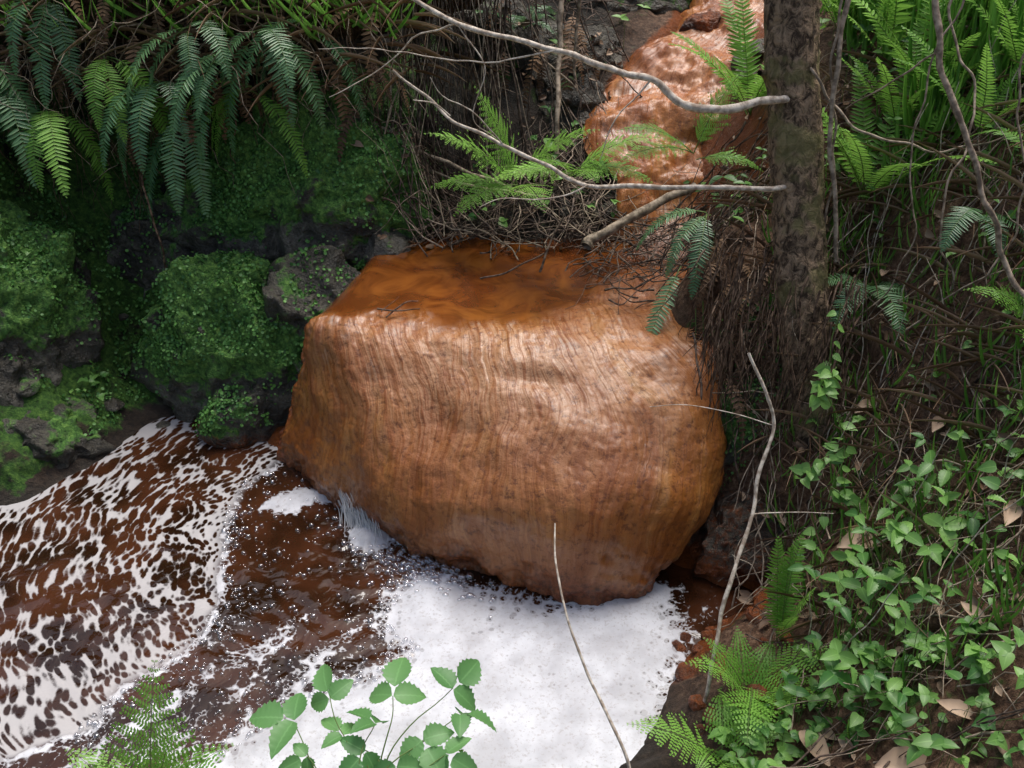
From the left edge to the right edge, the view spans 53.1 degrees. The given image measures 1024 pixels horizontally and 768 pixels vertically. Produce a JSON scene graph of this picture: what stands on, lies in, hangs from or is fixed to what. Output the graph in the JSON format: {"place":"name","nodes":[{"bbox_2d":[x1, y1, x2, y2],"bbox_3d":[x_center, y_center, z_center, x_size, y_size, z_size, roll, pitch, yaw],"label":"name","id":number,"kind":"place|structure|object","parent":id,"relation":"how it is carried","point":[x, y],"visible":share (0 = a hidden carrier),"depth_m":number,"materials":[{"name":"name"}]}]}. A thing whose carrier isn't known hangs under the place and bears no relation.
{"place":"outdoors","nodes":[
{"label":"outdoors","id":0,"kind":"place"},
{"bbox_2d":[0,0,569,193],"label":"dry stems","id":1,"kind":"object","parent":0,"point":[139,24],"visible":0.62,"depth_m":3.77,"materials":[{"name":"plant"}]},
{"bbox_2d":[0,415,753,767],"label":"pool water","id":2,"kind":"structure","parent":0,"point":[114,581],"depth_m":3.25,"materials":[{"name":"white liquid"}]},
{"bbox_2d":[73,471,524,755],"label":"foam bubbles","id":3,"kind":"object","parent":2,"relation":"on","point":[434,574],"visible":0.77,"depth_m":3.40},
{"bbox_2d":[672,588,815,734],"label":"shore stones","id":4,"kind":"object","parent":2,"relation":"in","point":[683,670],"visible":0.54,"depth_m":3.05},
{"bbox_2d":[0,0,1023,767],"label":"ground","id":5,"kind":"structure","parent":0,"point":[24,474],"depth_m":3.32,"materials":[{"name":"soil"}]},
{"bbox_2d":[0,199,104,406],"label":"mossy rock","id":6,"kind":"object","parent":5,"relation":"on","point":[18,337],"visible":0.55,"depth_m":3.91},
{"bbox_2d":[2,394,116,468],"bbox_3d":[-1.825,0.229,3.949,0.573,0.318,0.448,0,35,0],"label":"mossy rock","id":7,"kind":"object","parent":5,"relation":"on","point":[60,439],"visible":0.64,"depth_m":3.86,"materials":[{"name":"grey stone"}]},
{"bbox_2d":[21,235,130,406],"bbox_3d":[-1.707,-0.232,3.961,0.286,0.625,0.281,6,35,9],"label":"seedling","id":8,"kind":"object","parent":5,"relation":"on","point":[91,380],"visible":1,"depth_m":4.03,"materials":[{"name":"green plant"}]},
{"bbox_2d":[15,254,241,428],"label":"bank stones","id":9,"kind":"object","parent":5,"relation":"on","point":[28,387],"visible":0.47,"depth_m":3.92,"materials":[{"name":"grey stone"}]},
{"bbox_2d":[66,660,233,767],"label":"fern","id":10,"kind":"object","parent":5,"relation":"on","point":[144,763],"visible":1,"depth_m":2.59,"materials":[{"name":"green plant"}]},
{"bbox_2d":[105,190,194,299],"bbox_3d":[-1.438,-0.491,4.444,0.703,0.708,0.477,0,35,0],"label":"mossy rock","id":11,"kind":"object","parent":5,"relation":"on","point":[123,241],"visible":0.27,"depth_m":4.24,"materials":[{"name":"grey stone"}]},
{"bbox_2d":[141,175,166,267],"bbox_3d":[-1.362,-0.344,3.997,0.096,0.929,0.157,-24,42,-31],"label":"trailing root","id":12,"kind":"object","parent":5,"relation":"on","point":[153,222],"visible":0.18,"depth_m":3.87,"materials":[{"name":"brown wood"}]},
{"bbox_2d":[129,251,300,422],"bbox_3d":[-1.107,-0.086,4.213,0.916,1.003,0.594,0,35,0],"label":"mossy rock","id":13,"kind":"object","parent":5,"relation":"on","point":[191,391],"visible":0.48,"depth_m":3.94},
{"bbox_2d":[0,0,486,43],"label":"overhanging bank","id":14,"kind":"structure","parent":5,"relation":"on","point":[136,11],"depth_m":3.92,"materials":[{"name":"green plant"}]},
{"bbox_2d":[0,62,47,156],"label":"hanging fern","id":15,"kind":"object","parent":14,"relation":"hanging from","point":[3,79],"visible":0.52,"depth_m":3.81,"materials":[{"name":"green plant"}]},
{"bbox_2d":[0,86,57,188],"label":"hanging fern","id":16,"kind":"object","parent":14,"relation":"hanging from","point":[4,118],"visible":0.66,"depth_m":3.77,"materials":[{"name":"green plant"}]},
{"bbox_2d":[5,0,82,110],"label":"hanging fern","id":17,"kind":"object","parent":14,"relation":"hanging from","point":[55,10],"visible":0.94,"depth_m":3.71,"materials":[{"name":"green plant"}]},
{"bbox_2d":[21,109,113,201],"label":"hanging fern","id":18,"kind":"object","parent":14,"relation":"hanging from","point":[45,113],"visible":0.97,"depth_m":3.77,"materials":[{"name":"green plant"}]},
{"bbox_2d":[82,56,174,154],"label":"hanging fern","id":19,"kind":"object","parent":14,"relation":"hanging from","point":[141,78],"visible":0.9,"depth_m":3.76,"materials":[{"name":"green plant"}]},
{"bbox_2d":[99,80,189,180],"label":"hanging fern","id":20,"kind":"object","parent":14,"relation":"hanging from","point":[132,100],"visible":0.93,"depth_m":3.73,"materials":[{"name":"green plant"}]},
{"bbox_2d":[143,115,211,224],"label":"hanging fern","id":21,"kind":"object","parent":14,"relation":"hanging from","point":[153,153],"visible":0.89,"depth_m":3.86,"materials":[{"name":"green plant"}]},
{"bbox_2d":[126,20,232,138],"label":"hanging fern","id":22,"kind":"object","parent":14,"relation":"hanging from","point":[189,65],"visible":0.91,"depth_m":3.68,"materials":[{"name":"green plant"}]},
{"bbox_2d":[167,51,227,164],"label":"hanging fern","id":23,"kind":"object","parent":14,"relation":"hanging from","point":[206,81],"visible":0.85,"depth_m":3.71,"materials":[{"name":"green plant"}]},
{"bbox_2d":[182,81,307,178],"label":"hanging fern","id":24,"kind":"object","parent":14,"relation":"hanging from","point":[219,106],"visible":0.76,"depth_m":3.84,"materials":[{"name":"green plant"}]},
{"bbox_2d":[220,27,325,157],"bbox_3d":[-0.891,-1.081,3.800,0.381,0.476,0.253,15,38,21],"label":"hanging fern","id":25,"kind":"object","parent":14,"relation":"hanging from","point":[287,70],"visible":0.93,"depth_m":3.74,"materials":[{"name":"green plant"}]},
{"bbox_2d":[245,18,366,125],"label":"hanging fern","id":26,"kind":"object","parent":14,"relation":"hanging from","point":[339,50],"visible":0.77,"depth_m":3.79,"materials":[{"name":"green plant"}]},
{"bbox_2d":[197,372,298,447],"bbox_3d":[-0.953,0.099,4.141,0.635,0.497,0.311,-10,36,-14],"label":"mossy rock","id":27,"kind":"object","parent":5,"relation":"on","point":[227,435],"visible":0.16,"depth_m":3.97,"materials":[{"name":"grey stone"}]},
{"bbox_2d":[0,0,514,230],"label":"hanging roots","id":28,"kind":"object","parent":5,"relation":"on","point":[191,119],"visible":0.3,"depth_m":4.05,"materials":[{"name":"plant"}]},
{"bbox_2d":[151,75,444,269],"bbox_3d":[-0.884,-0.741,4.253,1.265,1.033,0.636,0,35,0],"label":"mossy rock","id":29,"kind":"object","parent":5,"relation":"on","point":[319,208],"visible":0.46,"depth_m":4.02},
{"bbox_2d":[262,245,360,372],"bbox_3d":[-0.727,-0.185,4.051,0.636,0.688,0.428,13,37,18],"label":"mossy rock","id":30,"kind":"object","parent":5,"relation":"on","point":[278,285],"visible":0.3,"depth_m":3.91,"materials":[{"name":"grey stone"}]},
{"bbox_2d":[249,657,496,767],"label":"bramble","id":31,"kind":"object","parent":5,"relation":"on","point":[269,714],"visible":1,"depth_m":2.54,"materials":[{"name":"green plant"}]},
{"bbox_2d":[361,228,410,266],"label":"mossy rock","id":32,"kind":"object","parent":5,"relation":"on","point":[395,242],"visible":0.25,"depth_m":4.05,"materials":[{"name":"grey stone"}]},
{"bbox_2d":[0,71,790,491],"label":"liverwort moss","id":33,"kind":"object","parent":5,"relation":"on","point":[128,217],"visible":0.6,"depth_m":3.97,"materials":[{"name":"green plant"}]},
{"bbox_2d":[0,0,849,440],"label":"dead fern thatch","id":34,"kind":"object","parent":5,"relation":"on","point":[374,26],"visible":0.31,"depth_m":3.86,"materials":[{"name":"brown plant"}]},
{"bbox_2d":[276,234,726,605],"bbox_3d":[-0.093,0.049,3.917,1.691,0.895,1.758,0,35,0],"label":"iron stained boulder","id":35,"kind":"object","parent":5,"relation":"on","point":[464,417],"visible":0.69,"depth_m":3.39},
{"bbox_2d":[377,214,702,399],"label":"stranded twigs","id":36,"kind":"object","parent":35,"relation":"on","point":[540,270],"visible":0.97,"depth_m":3.64,"materials":[{"name":"brown wood"}]},
{"bbox_2d":[645,266,681,334],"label":"fern","id":37,"kind":"object","parent":35,"relation":"on","point":[670,302],"visible":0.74,"depth_m":3.50,"materials":[{"name":"green plant"}]},
{"bbox_2d":[437,0,574,72],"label":"dark rock","id":38,"kind":"object","parent":5,"relation":"on","point":[522,50],"visible":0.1,"depth_m":4.48,"materials":[{"name":"grey stone"}]},
{"bbox_2d":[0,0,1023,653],"bbox_3d":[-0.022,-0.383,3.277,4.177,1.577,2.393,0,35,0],"label":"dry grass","id":39,"kind":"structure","parent":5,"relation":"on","point":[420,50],"depth_m":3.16,"materials":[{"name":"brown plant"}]},
{"bbox_2d":[636,207,713,299],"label":"fern","id":40,"kind":"object","parent":39,"relation":"on","point":[699,233],"visible":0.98,"depth_m":3.40,"materials":[{"name":"green plant"}]},
{"bbox_2d":[678,1,973,253],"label":"woodland herb","id":41,"kind":"object","parent":39,"relation":"on","point":[733,177],"visible":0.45,"depth_m":3.45,"materials":[{"name":"green plant"}]},
{"bbox_2d":[374,0,653,168],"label":"twig debris","id":42,"kind":"object","parent":5,"relation":"on","point":[566,7],"visible":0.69,"depth_m":4.32,"materials":[{"name":"brown wood"}]},
{"bbox_2d":[368,0,664,259],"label":"twig debris","id":43,"kind":"object","parent":5,"relation":"on","point":[430,142],"visible":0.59,"depth_m":4.08,"materials":[{"name":"brown wood"}]},
{"bbox_2d":[477,4,555,33],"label":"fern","id":44,"kind":"object","parent":5,"relation":"on","point":[519,18],"visible":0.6,"depth_m":4.42,"materials":[{"name":"green plant"}]},
{"bbox_2d":[438,120,621,226],"bbox_3d":[0.103,-1.192,3.939,0.873,1.235,0.436,0,35,0],"label":"woodland herb","id":45,"kind":"object","parent":5,"relation":"on","point":[501,219],"visible":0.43,"depth_m":4.17,"materials":[{"name":"green plant"}]},
{"bbox_2d":[375,0,692,260],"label":"twig debris","id":46,"kind":"object","parent":5,"relation":"on","point":[438,201],"visible":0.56,"depth_m":4.05,"materials":[{"name":"brown wood"}]},
{"bbox_2d":[373,0,695,249],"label":"fallen branch","id":47,"kind":"object","parent":5,"relation":"on","point":[589,241],"visible":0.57,"depth_m":4.06,"materials":[{"name":"wood"}]},
{"bbox_2d":[425,86,599,215],"bbox_3d":[0.001,-0.866,3.784,0.656,0.414,0.413,0,35,0],"label":"fern","id":48,"kind":"object","parent":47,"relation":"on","point":[488,186],"visible":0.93,"depth_m":3.84,"materials":[{"name":"green plant"}]},
{"bbox_2d":[475,0,649,114],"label":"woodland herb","id":49,"kind":"object","parent":5,"relation":"on","point":[622,17],"visible":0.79,"depth_m":4.48,"materials":[{"name":"green plant"}]},
{"bbox_2d":[527,57,607,134],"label":"dark rock","id":50,"kind":"object","parent":5,"relation":"on","point":[576,102],"visible":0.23,"depth_m":4.33,"materials":[{"name":"grey stone"}]},
{"bbox_2d":[489,131,656,183],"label":"fern","id":51,"kind":"object","parent":5,"relation":"on","point":[604,167],"visible":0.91,"depth_m":3.67,"materials":[{"name":"green plant"}]},
{"bbox_2d":[556,24,624,71],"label":"dark rock","id":52,"kind":"object","parent":5,"relation":"on","point":[600,49],"visible":0.31,"depth_m":4.51,"materials":[{"name":"grey stone"}]},
{"bbox_2d":[554,523,630,767],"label":"dry stalk","id":53,"kind":"object","parent":5,"relation":"on","point":[599,697],"visible":1,"depth_m":2.52,"materials":[{"name":"beige plant"}]},
{"bbox_2d":[576,0,691,13],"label":"dark rock","id":54,"kind":"object","parent":5,"relation":"on","point":[662,6],"visible":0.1,"depth_m":4.75,"materials":[{"name":"grey stone"}]},
{"bbox_2d":[551,33,763,220],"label":"stream stones","id":55,"kind":"object","parent":5,"relation":"on","point":[567,96],"visible":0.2,"depth_m":4.25,"materials":[{"name":"stone"}]},
{"bbox_2d":[546,106,771,313],"bbox_3d":[0.559,-0.684,3.725,0.843,0.657,0.826,0,35,0],"label":"twig debris","id":56,"kind":"object","parent":5,"relation":"on","point":[644,243],"visible":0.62,"depth_m":3.80,"materials":[{"name":"brown wood"}]},
{"bbox_2d":[583,0,763,257],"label":"stream cascade","id":57,"kind":"object","parent":5,"relation":"on","point":[684,74],"visible":0.48,"depth_m":4.23,"materials":[{"name":"liquid"}]},
{"bbox_2d":[351,1,1023,767],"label":"leaf litter","id":58,"kind":"object","parent":5,"relation":"on","point":[895,753],"visible":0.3,"depth_m":2.90,"materials":[{"name":"plant"}]},
{"bbox_2d":[616,69,762,171],"bbox_3d":[0.604,-0.889,3.464,0.509,0.307,0.224,0,35,0],"label":"fern","id":59,"kind":"object","parent":5,"relation":"on","point":[717,155],"visible":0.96,"depth_m":3.47,"materials":[{"name":"green plant"}]},
{"bbox_2d":[688,301,709,341],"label":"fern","id":60,"kind":"object","parent":5,"relation":"on","point":[698,327],"visible":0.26,"depth_m":3.46,"materials":[{"name":"brown plant"}]},
{"bbox_2d":[679,11,720,32],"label":"stained rock","id":61,"kind":"object","parent":5,"relation":"on","point":[709,21],"visible":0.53,"depth_m":4.52,"materials":[{"name":"brown stone"}]},
{"bbox_2d":[627,694,778,767],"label":"fern","id":62,"kind":"object","parent":5,"relation":"on","point":[702,749],"visible":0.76,"depth_m":2.68,"materials":[{"name":"green plant"}]},
{"bbox_2d":[689,490,784,587],"bbox_3d":[0.839,0.542,3.499,0.518,0.440,0.357,-19,39,-25],"label":"stained rock","id":63,"kind":"object","parent":5,"relation":"on","point":[715,542],"visible":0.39,"depth_m":3.35,"materials":[{"name":"brown stone"}]},
{"bbox_2d":[721,376,759,466],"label":"dark rock","id":64,"kind":"object","parent":5,"relation":"on","point":[729,458],"visible":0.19,"depth_m":3.39,"materials":[{"name":"grey stone"}]},
{"bbox_2d":[650,352,833,703],"bbox_3d":[0.548,0.366,2.913,0.435,0.867,0.534,-24,41,-30],"label":"bare stick","id":65,"kind":"object","parent":5,"relation":"on","point":[731,579],"visible":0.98,"depth_m":2.84,"materials":[{"name":"wood"}]},
{"bbox_2d":[670,0,828,115],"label":"fern","id":66,"kind":"object","parent":5,"relation":"on","point":[751,85],"visible":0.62,"depth_m":3.91,"materials":[{"name":"green plant"}]},
{"bbox_2d":[649,207,868,479],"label":"bank roots","id":67,"kind":"object","parent":5,"relation":"on","point":[721,363],"visible":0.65,"depth_m":3.20,"materials":[{"name":"brown wood"}]},
{"bbox_2d":[685,626,839,753],"bbox_3d":[0.699,0.811,2.778,0.446,0.209,0.364,-17,38,-23],"label":"fern","id":68,"kind":"object","parent":5,"relation":"on","point":[746,678],"visible":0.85,"depth_m":2.81,"materials":[{"name":"green plant"}]},
{"bbox_2d":[761,533,814,641],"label":"fern","id":69,"kind":"object","parent":5,"relation":"on","point":[780,615],"visible":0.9,"depth_m":2.84,"materials":[{"name":"green plant"}]},
{"bbox_2d":[757,0,839,448],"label":"tree","id":70,"kind":"object","parent":5,"relation":"on","point":[795,137],"visible":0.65,"depth_m":3.08,"materials":[{"name":"brown plant"}]},
{"bbox_2d":[330,0,789,207],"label":"bare branch","id":71,"kind":"object","parent":70,"relation":"attached to","point":[667,92],"visible":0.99,"depth_m":3.06,"materials":[{"name":"grey wood"}]},
{"bbox_2d":[708,633,907,767],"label":"ground ivy","id":72,"kind":"object","parent":5,"relation":"on","point":[787,752],"visible":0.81,"depth_m":2.65,"materials":[{"name":"green plant"}]},
{"bbox_2d":[789,304,870,606],"bbox_3d":[0.904,0.216,2.907,0.257,0.790,0.388,-13,37,-17],"label":"climbing ivy","id":73,"kind":"object","parent":5,"relation":"on","point":[830,385],"visible":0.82,"depth_m":2.98,"materials":[{"name":"green plant"}]},
{"bbox_2d":[821,0,857,28],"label":"fern","id":74,"kind":"object","parent":5,"relation":"on","point":[834,9],"visible":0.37,"depth_m":3.63,"materials":[{"name":"green plant"}]},
{"bbox_2d":[661,8,1023,767],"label":"twig litter","id":75,"kind":"object","parent":5,"relation":"on","point":[857,460],"visible":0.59,"depth_m":2.90,"materials":[{"name":"brown wood"}]},
{"bbox_2d":[828,273,910,336],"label":"fern","id":76,"kind":"object","parent":5,"relation":"on","point":[885,286],"visible":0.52,"depth_m":3.11,"materials":[{"name":"green plant"}]},
{"bbox_2d":[732,0,1023,706],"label":"dead stalks","id":77,"kind":"object","parent":5,"relation":"on","point":[883,215],"visible":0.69,"depth_m":2.97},
{"bbox_2d":[827,0,955,65],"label":"fern","id":78,"kind":"object","parent":5,"relation":"on","point":[891,12],"visible":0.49,"depth_m":3.39,"materials":[{"name":"green plant"}]},
{"bbox_2d":[834,1,975,133],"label":"fern","id":79,"kind":"object","parent":5,"relation":"on","point":[885,90],"visible":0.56,"depth_m":3.29,"materials":[{"name":"green plant"}]},
{"bbox_2d":[787,399,1023,767],"bbox_3d":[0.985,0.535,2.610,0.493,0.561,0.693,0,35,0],"label":"ivy","id":80,"kind":"object","parent":5,"relation":"on","point":[895,532],"visible":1,"depth_m":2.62,"materials":[{"name":"green plant"}]},
{"bbox_2d":[821,62,996,205],"bbox_3d":[1.128,-0.747,3.233,0.600,0.372,0.672,7,36,10],"label":"fern","id":81,"kind":"object","parent":5,"relation":"on","point":[862,166],"visible":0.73,"depth_m":3.26,"materials":[{"name":"green plant"}]},
{"bbox_2d":[806,113,1023,516],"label":"ground ivy","id":82,"kind":"object","parent":5,"relation":"on","point":[1005,410],"visible":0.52,"depth_m":2.92,"materials":[{"name":"green plant"}]},
{"bbox_2d":[810,0,1023,311],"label":"vine stem","id":83,"kind":"object","parent":5,"relation":"on","point":[954,105],"visible":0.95,"depth_m":2.83,"materials":[{"name":"brown wood"}]},
{"bbox_2d":[851,0,1016,94],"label":"fern","id":84,"kind":"object","parent":5,"relation":"on","point":[900,53],"visible":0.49,"depth_m":3.28,"materials":[{"name":"green plant"}]},
{"bbox_2d":[894,25,1023,142],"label":"fern","id":85,"kind":"object","parent":5,"relation":"on","point":[988,71],"visible":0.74,"depth_m":3.04,"materials":[{"name":"green plant"}]},
{"bbox_2d":[939,206,1023,259],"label":"fern","id":86,"kind":"object","parent":5,"relation":"on","point":[954,224],"visible":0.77,"depth_m":2.84,"materials":[{"name":"green plant"}]},
{"bbox_2d":[964,0,998,16],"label":"fern","id":87,"kind":"object","parent":5,"relation":"on","point":[988,1],"visible":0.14,"depth_m":3.26,"materials":[{"name":"green plant"}]},
{"bbox_2d":[963,285,1023,341],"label":"fern","id":88,"kind":"object","parent":5,"relation":"on","point":[1019,308],"visible":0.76,"depth_m":2.78,"materials":[{"name":"green plant"}]},
{"bbox_2d":[965,0,1023,82],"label":"fern","id":89,"kind":"object","parent":5,"relation":"on","point":[1006,44],"visible":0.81,"depth_m":3.00,"materials":[{"name":"green plant"}]},
{"bbox_2d":[970,128,1023,147],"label":"fern","id":90,"kind":"object","parent":5,"relation":"on","point":[1009,134],"visible":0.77,"depth_m":2.87,"materials":[{"name":"green plant"}]},
{"bbox_2d":[0,0,1023,738],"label":"grass","id":91,"kind":"structure","parent":0,"point":[936,98],"depth_m":3.10,"materials":[{"name":"green plant"}]}
]}

